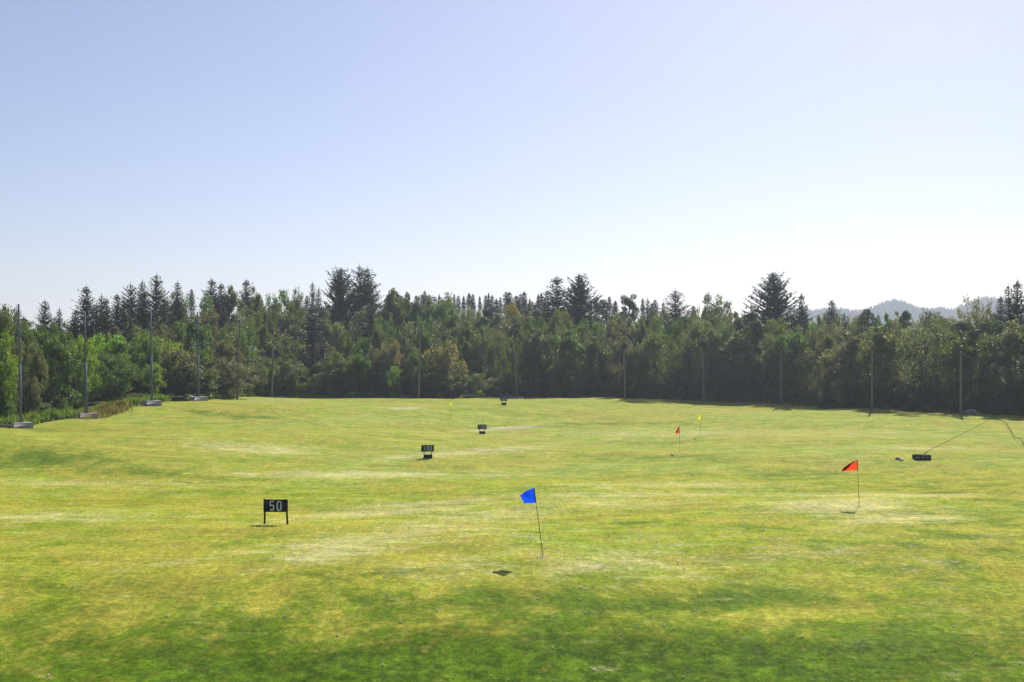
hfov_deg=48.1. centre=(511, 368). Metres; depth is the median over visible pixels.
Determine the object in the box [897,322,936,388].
broadleaf tree
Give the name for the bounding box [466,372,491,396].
shrub
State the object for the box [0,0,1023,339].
sky
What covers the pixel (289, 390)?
shrub
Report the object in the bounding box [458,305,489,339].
broadleaf tree
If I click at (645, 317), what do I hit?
spruce tree
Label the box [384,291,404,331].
pine tree
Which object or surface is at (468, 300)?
spruce tree
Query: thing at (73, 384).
spruce tree
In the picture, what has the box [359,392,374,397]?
shrub
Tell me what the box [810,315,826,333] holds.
broadleaf tree
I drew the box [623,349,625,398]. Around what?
net pole
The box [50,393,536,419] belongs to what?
broad leaved weeds
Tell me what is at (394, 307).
broadleaf tree
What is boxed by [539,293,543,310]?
spruce tree
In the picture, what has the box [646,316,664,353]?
broadleaf tree
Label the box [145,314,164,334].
broadleaf tree
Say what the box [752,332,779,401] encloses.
broadleaf tree
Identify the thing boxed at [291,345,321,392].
spruce tree
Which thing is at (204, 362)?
broadleaf tree
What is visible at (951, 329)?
broadleaf tree
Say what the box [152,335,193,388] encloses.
broadleaf tree
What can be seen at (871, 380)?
net pole
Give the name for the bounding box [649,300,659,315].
spruce tree
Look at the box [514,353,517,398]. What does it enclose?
net pole
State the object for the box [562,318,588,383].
broadleaf tree
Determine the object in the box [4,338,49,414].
broadleaf tree
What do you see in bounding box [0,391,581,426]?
rough grass
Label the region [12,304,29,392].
spruce tree
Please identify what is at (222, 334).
broadleaf tree
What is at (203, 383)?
shrub
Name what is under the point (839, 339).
broadleaf tree
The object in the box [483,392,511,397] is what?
boulder
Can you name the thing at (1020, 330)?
broadleaf tree
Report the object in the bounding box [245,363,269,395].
broadleaf tree
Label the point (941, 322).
broadleaf tree
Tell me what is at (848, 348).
broadleaf tree
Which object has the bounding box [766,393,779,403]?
shrub
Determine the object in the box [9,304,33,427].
net pole
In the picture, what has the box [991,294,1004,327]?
spruce tree
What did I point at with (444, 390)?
shrub
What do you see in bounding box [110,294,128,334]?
spruce tree
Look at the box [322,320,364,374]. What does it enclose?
broadleaf tree
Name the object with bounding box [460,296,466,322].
spruce tree
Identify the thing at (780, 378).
net pole
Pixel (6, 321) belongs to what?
broadleaf tree
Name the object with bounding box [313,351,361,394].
broadleaf tree
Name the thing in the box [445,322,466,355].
broadleaf tree
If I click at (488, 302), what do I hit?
spruce tree
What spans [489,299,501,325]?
spruce tree
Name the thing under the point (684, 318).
pine tree
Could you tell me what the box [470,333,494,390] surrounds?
broadleaf tree
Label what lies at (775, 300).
spruce tree
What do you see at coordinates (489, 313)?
pine tree
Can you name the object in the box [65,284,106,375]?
spruce tree
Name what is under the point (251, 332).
broadleaf tree
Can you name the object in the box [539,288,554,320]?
spruce tree
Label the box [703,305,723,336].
broadleaf tree
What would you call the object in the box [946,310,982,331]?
broadleaf tree
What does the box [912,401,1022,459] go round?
cable anchor
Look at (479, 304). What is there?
spruce tree
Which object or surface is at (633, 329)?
broadleaf tree
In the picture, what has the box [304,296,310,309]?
spruce tree
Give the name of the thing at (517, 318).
broadleaf tree
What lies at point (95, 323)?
spruce tree
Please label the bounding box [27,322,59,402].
broadleaf tree
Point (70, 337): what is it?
broadleaf tree
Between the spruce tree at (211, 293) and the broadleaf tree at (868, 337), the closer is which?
the broadleaf tree at (868, 337)
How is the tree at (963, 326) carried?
on the ground at (610, 440)
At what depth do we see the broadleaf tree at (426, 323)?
230.88 m
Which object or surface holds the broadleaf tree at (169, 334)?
on the ground at (610, 440)
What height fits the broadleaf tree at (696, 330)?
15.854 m
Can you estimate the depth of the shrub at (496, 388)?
206.51 m
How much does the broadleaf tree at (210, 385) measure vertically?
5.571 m
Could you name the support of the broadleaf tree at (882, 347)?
on the ground at (610, 440)
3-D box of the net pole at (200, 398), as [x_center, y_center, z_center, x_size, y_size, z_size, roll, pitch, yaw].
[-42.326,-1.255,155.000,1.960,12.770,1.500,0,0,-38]
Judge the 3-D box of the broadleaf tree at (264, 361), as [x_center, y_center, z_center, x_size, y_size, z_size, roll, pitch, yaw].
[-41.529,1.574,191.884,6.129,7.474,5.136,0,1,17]
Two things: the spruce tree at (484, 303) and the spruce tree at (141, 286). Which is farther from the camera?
the spruce tree at (484, 303)
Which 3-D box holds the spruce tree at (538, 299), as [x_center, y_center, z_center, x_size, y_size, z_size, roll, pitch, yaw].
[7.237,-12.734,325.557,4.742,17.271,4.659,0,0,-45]
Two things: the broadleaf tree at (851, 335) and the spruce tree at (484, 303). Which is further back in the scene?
the spruce tree at (484, 303)
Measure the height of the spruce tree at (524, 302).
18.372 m
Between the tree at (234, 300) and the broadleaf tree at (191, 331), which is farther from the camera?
the tree at (234, 300)
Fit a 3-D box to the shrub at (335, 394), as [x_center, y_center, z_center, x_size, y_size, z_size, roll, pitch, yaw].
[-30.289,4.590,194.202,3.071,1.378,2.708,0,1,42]
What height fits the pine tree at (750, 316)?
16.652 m
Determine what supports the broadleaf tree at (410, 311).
on the ground at (610, 440)
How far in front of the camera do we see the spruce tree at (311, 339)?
210.91 m
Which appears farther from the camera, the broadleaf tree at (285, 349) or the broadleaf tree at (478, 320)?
the broadleaf tree at (478, 320)
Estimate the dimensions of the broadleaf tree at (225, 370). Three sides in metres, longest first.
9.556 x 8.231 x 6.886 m
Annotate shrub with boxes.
[0,402,17,417]
[33,402,56,413]
[126,393,143,398]
[191,378,218,394]
[217,382,235,398]
[224,379,254,394]
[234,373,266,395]
[240,383,255,395]
[259,390,270,396]
[267,378,291,395]
[280,384,309,395]
[294,381,324,396]
[311,372,354,395]
[325,391,338,397]
[334,371,363,396]
[344,392,358,397]
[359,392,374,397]
[367,376,391,396]
[377,391,391,397]
[382,373,407,395]
[400,377,424,397]
[413,371,441,397]
[426,375,464,397]
[437,392,443,398]
[443,373,479,397]
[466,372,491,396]
[475,390,484,397]
[483,378,507,397]
[498,382,523,396]
[512,382,536,396]
[546,383,574,397]
[570,379,600,395]
[577,380,612,396]
[608,378,642,396]
[645,389,662,397]
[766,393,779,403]
[817,389,842,406]
[833,399,852,407]
[898,391,924,409]
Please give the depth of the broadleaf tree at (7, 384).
118.96 m
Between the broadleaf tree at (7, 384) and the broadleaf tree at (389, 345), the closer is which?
the broadleaf tree at (7, 384)
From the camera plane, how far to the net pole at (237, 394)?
171.90 m
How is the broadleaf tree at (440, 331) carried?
on the ground at (610, 440)
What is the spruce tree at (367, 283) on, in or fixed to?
on the ground at (610, 440)
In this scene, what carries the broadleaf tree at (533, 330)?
on the ground at (610, 440)
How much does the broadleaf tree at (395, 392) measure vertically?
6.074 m
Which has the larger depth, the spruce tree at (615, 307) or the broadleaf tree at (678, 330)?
the spruce tree at (615, 307)
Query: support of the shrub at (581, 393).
on the ground at (610, 440)
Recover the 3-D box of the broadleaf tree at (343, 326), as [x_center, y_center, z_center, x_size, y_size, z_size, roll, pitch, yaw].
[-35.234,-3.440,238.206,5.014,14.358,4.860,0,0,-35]
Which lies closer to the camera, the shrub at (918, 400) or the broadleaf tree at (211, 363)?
the shrub at (918, 400)
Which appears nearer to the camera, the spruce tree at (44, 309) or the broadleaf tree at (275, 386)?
the spruce tree at (44, 309)
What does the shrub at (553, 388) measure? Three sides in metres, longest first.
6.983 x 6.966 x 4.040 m
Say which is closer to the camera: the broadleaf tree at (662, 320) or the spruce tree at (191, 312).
the broadleaf tree at (662, 320)
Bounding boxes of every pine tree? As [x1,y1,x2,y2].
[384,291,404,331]
[400,314,424,345]
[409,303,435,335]
[477,309,503,377]
[504,318,525,364]
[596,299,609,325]
[619,294,643,329]
[673,316,694,364]
[729,310,767,377]
[857,309,877,347]
[883,310,913,333]
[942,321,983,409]
[975,320,1009,369]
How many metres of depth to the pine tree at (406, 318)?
231.53 m
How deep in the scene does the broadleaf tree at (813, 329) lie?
216.46 m
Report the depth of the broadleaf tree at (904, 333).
161.72 m
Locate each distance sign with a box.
[263,499,287,524]
[421,445,433,457]
[478,425,486,433]
[500,397,506,404]
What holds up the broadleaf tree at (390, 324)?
on the ground at (610, 440)
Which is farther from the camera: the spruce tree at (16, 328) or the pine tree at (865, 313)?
the pine tree at (865, 313)
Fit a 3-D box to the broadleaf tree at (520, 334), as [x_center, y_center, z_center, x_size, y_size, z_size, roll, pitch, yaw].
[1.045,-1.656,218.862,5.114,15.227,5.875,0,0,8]
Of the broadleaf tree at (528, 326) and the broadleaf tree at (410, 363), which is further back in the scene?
the broadleaf tree at (528, 326)
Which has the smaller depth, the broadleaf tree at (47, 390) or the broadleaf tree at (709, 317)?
the broadleaf tree at (47, 390)
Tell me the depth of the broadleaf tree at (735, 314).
241.11 m
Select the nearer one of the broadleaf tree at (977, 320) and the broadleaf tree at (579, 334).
the broadleaf tree at (977, 320)
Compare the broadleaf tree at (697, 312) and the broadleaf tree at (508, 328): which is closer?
the broadleaf tree at (508, 328)
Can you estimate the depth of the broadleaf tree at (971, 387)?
155.25 m
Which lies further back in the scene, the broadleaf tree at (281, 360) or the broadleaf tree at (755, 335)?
the broadleaf tree at (755, 335)
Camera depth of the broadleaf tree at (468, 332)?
228.89 m
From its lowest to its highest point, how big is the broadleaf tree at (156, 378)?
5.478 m
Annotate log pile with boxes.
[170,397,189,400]
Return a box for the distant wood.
[780,296,1022,329]
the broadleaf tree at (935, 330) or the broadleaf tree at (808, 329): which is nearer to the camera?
the broadleaf tree at (935, 330)
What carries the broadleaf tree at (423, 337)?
on the ground at (610, 440)
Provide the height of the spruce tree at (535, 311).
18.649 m
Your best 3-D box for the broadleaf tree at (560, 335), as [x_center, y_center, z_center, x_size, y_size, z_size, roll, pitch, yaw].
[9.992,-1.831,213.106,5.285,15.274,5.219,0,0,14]
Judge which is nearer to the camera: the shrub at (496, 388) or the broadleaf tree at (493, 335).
the shrub at (496, 388)
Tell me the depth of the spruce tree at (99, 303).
179.16 m
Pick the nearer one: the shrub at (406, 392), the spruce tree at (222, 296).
the shrub at (406, 392)
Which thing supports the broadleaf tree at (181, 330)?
on the ground at (610, 440)
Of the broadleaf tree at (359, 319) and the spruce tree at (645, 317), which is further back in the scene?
the spruce tree at (645, 317)
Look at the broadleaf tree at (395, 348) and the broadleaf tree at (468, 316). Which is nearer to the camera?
the broadleaf tree at (395, 348)
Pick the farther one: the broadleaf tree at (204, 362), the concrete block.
the broadleaf tree at (204, 362)
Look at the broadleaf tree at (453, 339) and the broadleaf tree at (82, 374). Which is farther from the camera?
the broadleaf tree at (453, 339)
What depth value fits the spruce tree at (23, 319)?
157.21 m
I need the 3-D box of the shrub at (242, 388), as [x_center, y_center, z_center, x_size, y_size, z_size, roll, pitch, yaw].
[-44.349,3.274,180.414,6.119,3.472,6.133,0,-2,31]
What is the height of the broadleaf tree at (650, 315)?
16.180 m
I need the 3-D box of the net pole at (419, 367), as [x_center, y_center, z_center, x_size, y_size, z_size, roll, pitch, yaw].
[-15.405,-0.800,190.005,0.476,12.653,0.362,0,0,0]
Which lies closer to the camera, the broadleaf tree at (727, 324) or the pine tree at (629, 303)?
the broadleaf tree at (727, 324)
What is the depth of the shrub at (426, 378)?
203.91 m
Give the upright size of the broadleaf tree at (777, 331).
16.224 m
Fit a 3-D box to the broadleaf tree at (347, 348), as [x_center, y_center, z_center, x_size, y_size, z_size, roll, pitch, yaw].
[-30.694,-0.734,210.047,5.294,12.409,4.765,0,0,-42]
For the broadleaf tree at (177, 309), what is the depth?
213.97 m
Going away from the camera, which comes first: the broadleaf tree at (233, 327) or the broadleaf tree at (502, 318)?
the broadleaf tree at (233, 327)
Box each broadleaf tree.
[0,304,38,412]
[0,330,22,415]
[0,342,13,392]
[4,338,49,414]
[24,344,64,410]
[27,321,42,387]
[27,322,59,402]
[33,329,87,410]
[56,325,79,402]
[57,341,101,399]
[66,333,101,408]
[67,322,92,340]
[77,331,139,400]
[80,336,103,399]
[90,351,143,401]
[100,337,142,398]
[104,326,124,374]
[108,325,149,380]
[119,324,141,342]
[125,335,172,391]
[133,331,161,393]
[137,323,177,347]
[138,362,166,394]
[142,315,166,342]
[143,346,201,395]
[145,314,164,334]
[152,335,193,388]
[163,293,189,323]
[165,318,200,353]
[165,370,196,395]
[166,346,210,387]
[168,361,221,395]
[179,315,214,369]
[181,292,195,319]
[183,315,207,352]
[194,308,225,380]
[194,346,219,370]
[199,290,214,350]
[204,356,260,398]
[207,296,228,326]
[208,333,246,380]
[213,323,234,370]
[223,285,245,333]
[225,318,238,374]
[229,327,261,391]
[231,306,256,370]
[237,302,268,361]
[241,319,261,374]
[242,285,269,356]
[245,356,278,395]
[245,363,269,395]
[250,318,274,366]
[251,362,286,396]
[256,334,305,388]
[260,326,294,375]
[263,291,284,337]
[266,312,281,337]
[267,301,296,364]
[269,286,310,333]
[276,318,311,379]
[276,352,303,389]
[276,359,314,396]
[287,296,306,332]
[292,307,319,372]
[296,340,336,380]
[310,309,339,370]
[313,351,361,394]
[321,303,348,352]
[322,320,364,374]
[331,332,358,391]
[336,318,352,352]
[340,290,375,317]
[347,336,373,377]
[347,350,374,397]
[354,307,371,357]
[358,314,387,382]
[362,344,393,391]
[364,322,387,391]
[371,339,405,392]
[374,313,399,361]
[376,297,405,355]
[377,287,404,363]
[377,337,398,379]
[386,366,405,396]
[393,320,418,386]
[399,307,423,356]
[399,338,423,395]
[401,348,428,397]
[403,291,413,313]
[411,322,429,395]
[413,339,468,396]
[414,294,433,338]
[414,314,437,343]
[420,330,444,382]
[428,297,455,330]
[428,302,448,338]
[429,317,443,341]
[431,320,447,359]
[437,330,462,390]
[439,291,460,326]
[443,308,459,331]
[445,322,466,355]
[453,320,478,382]
[456,308,475,371]
[456,335,478,393]
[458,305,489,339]
[470,311,484,370]
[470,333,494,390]
[471,326,513,392]
[474,322,497,378]
[484,315,501,369]
[491,311,505,353]
[492,317,523,386]
[499,335,527,394]
[500,319,509,368]
[501,301,523,323]
[505,322,529,394]
[508,315,521,380]
[513,326,554,388]
[517,332,539,397]
[519,316,533,376]
[520,327,560,396]
[523,302,537,320]
[526,316,555,372]
[536,311,549,327]
[542,307,579,366]
[546,329,591,396]
[551,318,578,377]
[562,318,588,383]
[568,324,581,383]
[577,318,605,378]
[579,336,610,395]
[581,330,615,377]
[595,320,616,384]
[597,313,633,383]
[604,331,633,393]
[608,335,635,396]
[622,315,634,344]
[627,320,646,344]
[631,317,651,394]
[632,330,686,398]
[644,330,677,385]
[645,307,660,331]
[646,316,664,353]
[649,311,667,331]
[656,319,680,381]
[660,306,672,325]
[664,316,701,391]
[669,333,702,394]
[680,316,719,389]
[690,305,706,322]
[693,328,729,398]
[694,314,714,374]
[701,292,732,337]
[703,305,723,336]
[708,320,738,385]
[711,311,734,346]
[713,331,756,399]
[715,312,740,386]
[724,311,741,337]
[739,319,774,399]
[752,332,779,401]
[760,315,787,399]
[769,329,795,401]
[776,324,814,402]
[779,327,802,377]
[795,327,824,403]
[802,322,816,338]
[802,329,842,405]
[804,319,823,375]
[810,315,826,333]
[815,329,879,407]
[817,310,843,336]
[817,322,832,375]
[821,325,852,389]
[830,316,854,387]
[835,324,863,386]
[843,313,878,381]
[853,323,900,407]
[855,323,906,407]
[875,312,893,378]
[884,327,918,385]
[885,317,912,383]
[888,310,910,330]
[891,317,952,406]
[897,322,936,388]
[911,308,946,376]
[921,317,949,386]
[924,316,951,399]
[930,330,1010,409]
[935,323,969,391]
[940,331,972,411]
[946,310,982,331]
[951,294,994,370]
[966,316,980,374]
[967,320,1004,405]
[980,320,1023,413]
[984,308,997,332]
[1000,318,1023,384]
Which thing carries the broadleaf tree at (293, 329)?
on the ground at (610, 440)
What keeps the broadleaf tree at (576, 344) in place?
on the ground at (610, 440)
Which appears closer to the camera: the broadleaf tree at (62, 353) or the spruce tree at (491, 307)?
the broadleaf tree at (62, 353)
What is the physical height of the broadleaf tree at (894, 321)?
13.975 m
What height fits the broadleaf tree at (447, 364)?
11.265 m
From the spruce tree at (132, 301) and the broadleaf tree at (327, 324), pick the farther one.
the broadleaf tree at (327, 324)
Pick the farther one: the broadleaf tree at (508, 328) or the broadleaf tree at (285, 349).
the broadleaf tree at (508, 328)
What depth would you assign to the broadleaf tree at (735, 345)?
202.54 m
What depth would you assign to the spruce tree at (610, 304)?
350.91 m
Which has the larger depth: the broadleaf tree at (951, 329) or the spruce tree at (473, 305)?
the spruce tree at (473, 305)
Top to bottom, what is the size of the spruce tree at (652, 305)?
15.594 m
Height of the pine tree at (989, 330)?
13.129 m
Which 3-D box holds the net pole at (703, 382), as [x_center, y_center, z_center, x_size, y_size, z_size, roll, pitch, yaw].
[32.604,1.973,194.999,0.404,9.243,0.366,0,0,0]
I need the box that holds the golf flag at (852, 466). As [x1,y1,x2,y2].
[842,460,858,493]
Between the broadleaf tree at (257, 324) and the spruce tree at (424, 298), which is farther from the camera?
the spruce tree at (424, 298)
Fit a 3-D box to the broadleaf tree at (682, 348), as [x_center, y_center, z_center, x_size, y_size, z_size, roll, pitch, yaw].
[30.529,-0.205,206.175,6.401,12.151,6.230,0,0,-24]
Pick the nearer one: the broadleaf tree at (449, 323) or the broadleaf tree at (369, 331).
the broadleaf tree at (369, 331)
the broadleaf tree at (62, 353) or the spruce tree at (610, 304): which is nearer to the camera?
the broadleaf tree at (62, 353)
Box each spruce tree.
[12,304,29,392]
[17,315,30,398]
[24,301,63,394]
[54,306,66,384]
[64,310,87,393]
[64,376,89,409]
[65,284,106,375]
[77,303,111,376]
[94,293,115,345]
[99,298,116,349]
[103,301,137,381]
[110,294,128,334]
[114,282,149,337]
[130,279,154,334]
[131,291,160,345]
[145,272,180,334]
[158,296,182,331]
[166,281,193,327]
[187,288,198,321]
[198,279,223,350]
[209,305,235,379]
[214,284,237,325]
[235,280,257,327]
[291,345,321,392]
[293,307,334,385]
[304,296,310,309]
[306,283,322,317]
[309,338,333,395]
[314,289,323,317]
[315,266,365,349]
[346,263,386,326]
[352,268,384,330]
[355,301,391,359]
[420,290,429,317]
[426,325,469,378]
[431,296,437,308]
[454,295,463,326]
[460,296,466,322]
[462,293,472,328]
[470,295,476,320]
[477,295,481,318]
[482,295,487,339]
[485,295,496,331]
[486,293,489,319]
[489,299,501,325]
[498,297,504,322]
[501,292,511,320]
[504,292,515,316]
[516,298,522,316]
[520,292,529,315]
[524,303,548,332]
[536,294,540,312]
[539,277,571,326]
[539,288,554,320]
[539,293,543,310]
[548,273,608,365]
[606,297,613,313]
[611,299,619,318]
[639,299,644,316]
[640,298,653,327]
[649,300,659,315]
[649,304,656,318]
[660,289,693,330]
[735,271,819,368]
[793,291,811,377]
[811,300,841,368]
[836,311,848,338]
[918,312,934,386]
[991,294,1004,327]
[997,286,1015,348]
[1003,281,1023,380]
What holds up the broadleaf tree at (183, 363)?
on the ground at (610, 440)
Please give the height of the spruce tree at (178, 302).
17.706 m
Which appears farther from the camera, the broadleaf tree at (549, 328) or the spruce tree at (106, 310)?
the broadleaf tree at (549, 328)
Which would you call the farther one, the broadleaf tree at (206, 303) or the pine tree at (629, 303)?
the pine tree at (629, 303)
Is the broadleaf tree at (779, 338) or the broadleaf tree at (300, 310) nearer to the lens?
the broadleaf tree at (779, 338)
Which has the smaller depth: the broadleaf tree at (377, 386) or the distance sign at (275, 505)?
the distance sign at (275, 505)
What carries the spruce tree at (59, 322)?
on the ground at (610, 440)
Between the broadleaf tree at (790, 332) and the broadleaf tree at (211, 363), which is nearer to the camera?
the broadleaf tree at (211, 363)
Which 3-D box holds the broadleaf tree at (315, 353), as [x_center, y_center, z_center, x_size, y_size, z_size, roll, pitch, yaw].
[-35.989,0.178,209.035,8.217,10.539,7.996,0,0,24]
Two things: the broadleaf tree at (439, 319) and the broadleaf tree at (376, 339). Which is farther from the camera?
the broadleaf tree at (439, 319)
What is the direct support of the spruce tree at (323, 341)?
on the ground at (610, 440)
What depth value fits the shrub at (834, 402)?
184.27 m
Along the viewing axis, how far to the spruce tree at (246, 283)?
244.77 m
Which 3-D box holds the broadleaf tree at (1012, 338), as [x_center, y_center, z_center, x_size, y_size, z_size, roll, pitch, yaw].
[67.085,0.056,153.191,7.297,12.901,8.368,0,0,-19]
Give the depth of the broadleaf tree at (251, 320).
222.42 m
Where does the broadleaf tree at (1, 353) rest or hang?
on the ground at (610, 440)
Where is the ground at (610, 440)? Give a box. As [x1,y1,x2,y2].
[0,356,1023,681]
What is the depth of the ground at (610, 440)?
44.14 m
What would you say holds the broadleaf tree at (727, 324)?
on the ground at (610, 440)
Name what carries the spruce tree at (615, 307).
on the ground at (610, 440)
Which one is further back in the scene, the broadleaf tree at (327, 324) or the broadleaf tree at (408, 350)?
the broadleaf tree at (327, 324)
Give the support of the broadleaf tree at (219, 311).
on the ground at (610, 440)
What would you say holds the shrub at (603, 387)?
on the ground at (610, 440)
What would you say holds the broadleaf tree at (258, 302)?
on the ground at (610, 440)
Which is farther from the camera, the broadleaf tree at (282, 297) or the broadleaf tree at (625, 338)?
the broadleaf tree at (282, 297)
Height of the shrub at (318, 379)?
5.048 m
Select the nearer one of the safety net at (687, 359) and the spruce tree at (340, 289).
the safety net at (687, 359)
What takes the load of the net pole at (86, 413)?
on the ground at (610, 440)
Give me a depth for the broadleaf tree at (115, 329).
167.26 m
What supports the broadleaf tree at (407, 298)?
on the ground at (610, 440)
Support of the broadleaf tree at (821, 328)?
on the ground at (610, 440)
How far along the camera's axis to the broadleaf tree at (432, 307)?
256.48 m
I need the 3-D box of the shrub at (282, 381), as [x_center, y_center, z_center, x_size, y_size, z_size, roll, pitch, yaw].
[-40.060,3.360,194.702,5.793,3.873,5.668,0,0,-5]
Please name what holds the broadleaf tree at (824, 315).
on the ground at (610, 440)
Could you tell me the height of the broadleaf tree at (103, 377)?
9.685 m
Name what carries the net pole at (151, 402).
on the ground at (610, 440)
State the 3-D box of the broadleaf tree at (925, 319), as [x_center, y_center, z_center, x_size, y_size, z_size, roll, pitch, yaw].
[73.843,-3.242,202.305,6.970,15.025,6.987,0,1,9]
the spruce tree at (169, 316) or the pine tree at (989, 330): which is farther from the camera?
the spruce tree at (169, 316)
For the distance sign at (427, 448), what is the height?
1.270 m
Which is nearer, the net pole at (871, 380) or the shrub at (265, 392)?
the net pole at (871, 380)
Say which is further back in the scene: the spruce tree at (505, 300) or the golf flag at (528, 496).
the spruce tree at (505, 300)
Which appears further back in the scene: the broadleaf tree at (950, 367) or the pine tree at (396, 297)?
the pine tree at (396, 297)
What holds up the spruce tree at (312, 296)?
on the ground at (610, 440)
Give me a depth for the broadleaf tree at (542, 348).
207.51 m
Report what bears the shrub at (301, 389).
on the ground at (610, 440)
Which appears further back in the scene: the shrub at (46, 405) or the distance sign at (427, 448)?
the shrub at (46, 405)
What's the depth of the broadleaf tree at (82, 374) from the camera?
159.63 m
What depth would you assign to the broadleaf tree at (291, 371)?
194.26 m
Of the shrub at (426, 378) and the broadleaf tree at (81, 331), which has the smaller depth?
the broadleaf tree at (81, 331)
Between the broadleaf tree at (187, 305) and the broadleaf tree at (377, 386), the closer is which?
the broadleaf tree at (377, 386)
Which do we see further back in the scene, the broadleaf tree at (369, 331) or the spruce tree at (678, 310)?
the spruce tree at (678, 310)
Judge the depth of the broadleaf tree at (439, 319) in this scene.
245.41 m
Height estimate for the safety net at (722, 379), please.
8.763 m
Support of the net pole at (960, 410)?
on the ground at (610, 440)
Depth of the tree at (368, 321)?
227.73 m
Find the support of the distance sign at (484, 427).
on the ground at (610, 440)
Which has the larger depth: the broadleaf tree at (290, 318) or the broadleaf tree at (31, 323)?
the broadleaf tree at (290, 318)
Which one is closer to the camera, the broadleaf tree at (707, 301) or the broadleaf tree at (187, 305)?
the broadleaf tree at (187, 305)
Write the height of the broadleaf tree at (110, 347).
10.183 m
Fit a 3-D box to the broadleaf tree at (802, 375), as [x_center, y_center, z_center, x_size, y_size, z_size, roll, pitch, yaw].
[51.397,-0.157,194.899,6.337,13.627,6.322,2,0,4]
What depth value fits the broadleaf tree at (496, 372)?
216.68 m
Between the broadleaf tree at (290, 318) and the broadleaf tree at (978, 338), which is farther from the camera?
the broadleaf tree at (290, 318)
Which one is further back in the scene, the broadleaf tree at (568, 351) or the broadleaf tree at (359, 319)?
the broadleaf tree at (359, 319)
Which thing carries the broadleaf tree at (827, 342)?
on the ground at (610, 440)
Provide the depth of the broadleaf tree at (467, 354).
213.03 m
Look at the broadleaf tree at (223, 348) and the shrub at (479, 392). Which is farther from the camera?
the shrub at (479, 392)
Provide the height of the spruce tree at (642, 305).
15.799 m
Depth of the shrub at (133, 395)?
149.79 m
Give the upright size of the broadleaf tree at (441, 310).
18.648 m
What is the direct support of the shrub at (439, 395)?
on the ground at (610, 440)
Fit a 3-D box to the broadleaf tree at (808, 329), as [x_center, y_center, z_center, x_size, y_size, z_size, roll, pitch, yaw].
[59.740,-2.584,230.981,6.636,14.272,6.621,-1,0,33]
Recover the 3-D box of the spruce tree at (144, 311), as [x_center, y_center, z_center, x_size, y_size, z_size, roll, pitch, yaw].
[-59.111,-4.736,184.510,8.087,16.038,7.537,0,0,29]
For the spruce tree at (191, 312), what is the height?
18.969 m
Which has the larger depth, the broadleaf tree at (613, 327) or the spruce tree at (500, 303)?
the spruce tree at (500, 303)
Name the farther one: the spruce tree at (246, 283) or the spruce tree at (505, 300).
the spruce tree at (505, 300)
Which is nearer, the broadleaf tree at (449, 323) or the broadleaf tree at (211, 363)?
the broadleaf tree at (211, 363)
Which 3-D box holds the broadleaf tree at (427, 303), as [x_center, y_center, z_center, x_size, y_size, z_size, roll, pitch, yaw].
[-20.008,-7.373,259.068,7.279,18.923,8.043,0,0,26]
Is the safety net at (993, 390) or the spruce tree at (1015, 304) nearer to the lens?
the safety net at (993, 390)
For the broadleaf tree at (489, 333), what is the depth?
229.65 m
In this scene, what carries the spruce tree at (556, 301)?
on the ground at (610, 440)
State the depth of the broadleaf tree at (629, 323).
248.65 m
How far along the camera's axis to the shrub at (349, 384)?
198.14 m
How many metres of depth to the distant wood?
2042.30 m
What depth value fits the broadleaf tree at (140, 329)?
176.56 m
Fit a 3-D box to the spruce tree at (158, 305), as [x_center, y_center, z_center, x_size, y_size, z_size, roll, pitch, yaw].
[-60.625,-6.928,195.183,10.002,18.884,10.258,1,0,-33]
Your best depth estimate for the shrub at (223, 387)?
171.18 m
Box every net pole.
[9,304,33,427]
[77,311,97,418]
[142,309,161,405]
[190,312,207,400]
[236,320,240,398]
[271,326,273,396]
[418,325,419,397]
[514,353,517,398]
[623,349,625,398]
[703,353,704,403]
[780,351,781,405]
[871,350,872,411]
[959,351,961,414]
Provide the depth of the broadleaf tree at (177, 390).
161.25 m
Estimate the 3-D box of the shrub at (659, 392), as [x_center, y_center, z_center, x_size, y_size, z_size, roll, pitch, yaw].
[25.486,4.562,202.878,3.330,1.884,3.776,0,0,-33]
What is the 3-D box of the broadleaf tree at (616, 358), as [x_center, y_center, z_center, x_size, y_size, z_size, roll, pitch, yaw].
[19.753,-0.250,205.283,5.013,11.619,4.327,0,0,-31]
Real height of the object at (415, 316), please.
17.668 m
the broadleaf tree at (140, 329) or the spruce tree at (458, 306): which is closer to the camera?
the broadleaf tree at (140, 329)
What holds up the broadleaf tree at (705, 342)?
on the ground at (610, 440)
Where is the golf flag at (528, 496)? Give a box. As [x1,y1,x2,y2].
[520,488,548,556]
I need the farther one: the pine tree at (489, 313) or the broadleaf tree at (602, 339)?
the pine tree at (489, 313)
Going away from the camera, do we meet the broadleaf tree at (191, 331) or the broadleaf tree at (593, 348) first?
the broadleaf tree at (191, 331)
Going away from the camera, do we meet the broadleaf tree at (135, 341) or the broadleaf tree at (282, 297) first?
the broadleaf tree at (135, 341)
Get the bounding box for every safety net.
[625,350,702,402]
[704,352,779,404]
[781,352,870,408]
[873,353,959,412]
[961,353,1023,420]
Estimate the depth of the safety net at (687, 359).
195.07 m
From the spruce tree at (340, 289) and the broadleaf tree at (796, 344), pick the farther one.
the spruce tree at (340, 289)
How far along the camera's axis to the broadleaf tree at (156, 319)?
192.15 m
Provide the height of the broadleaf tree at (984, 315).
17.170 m
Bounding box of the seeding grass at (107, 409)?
[69,389,1023,419]
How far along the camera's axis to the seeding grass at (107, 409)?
150.71 m

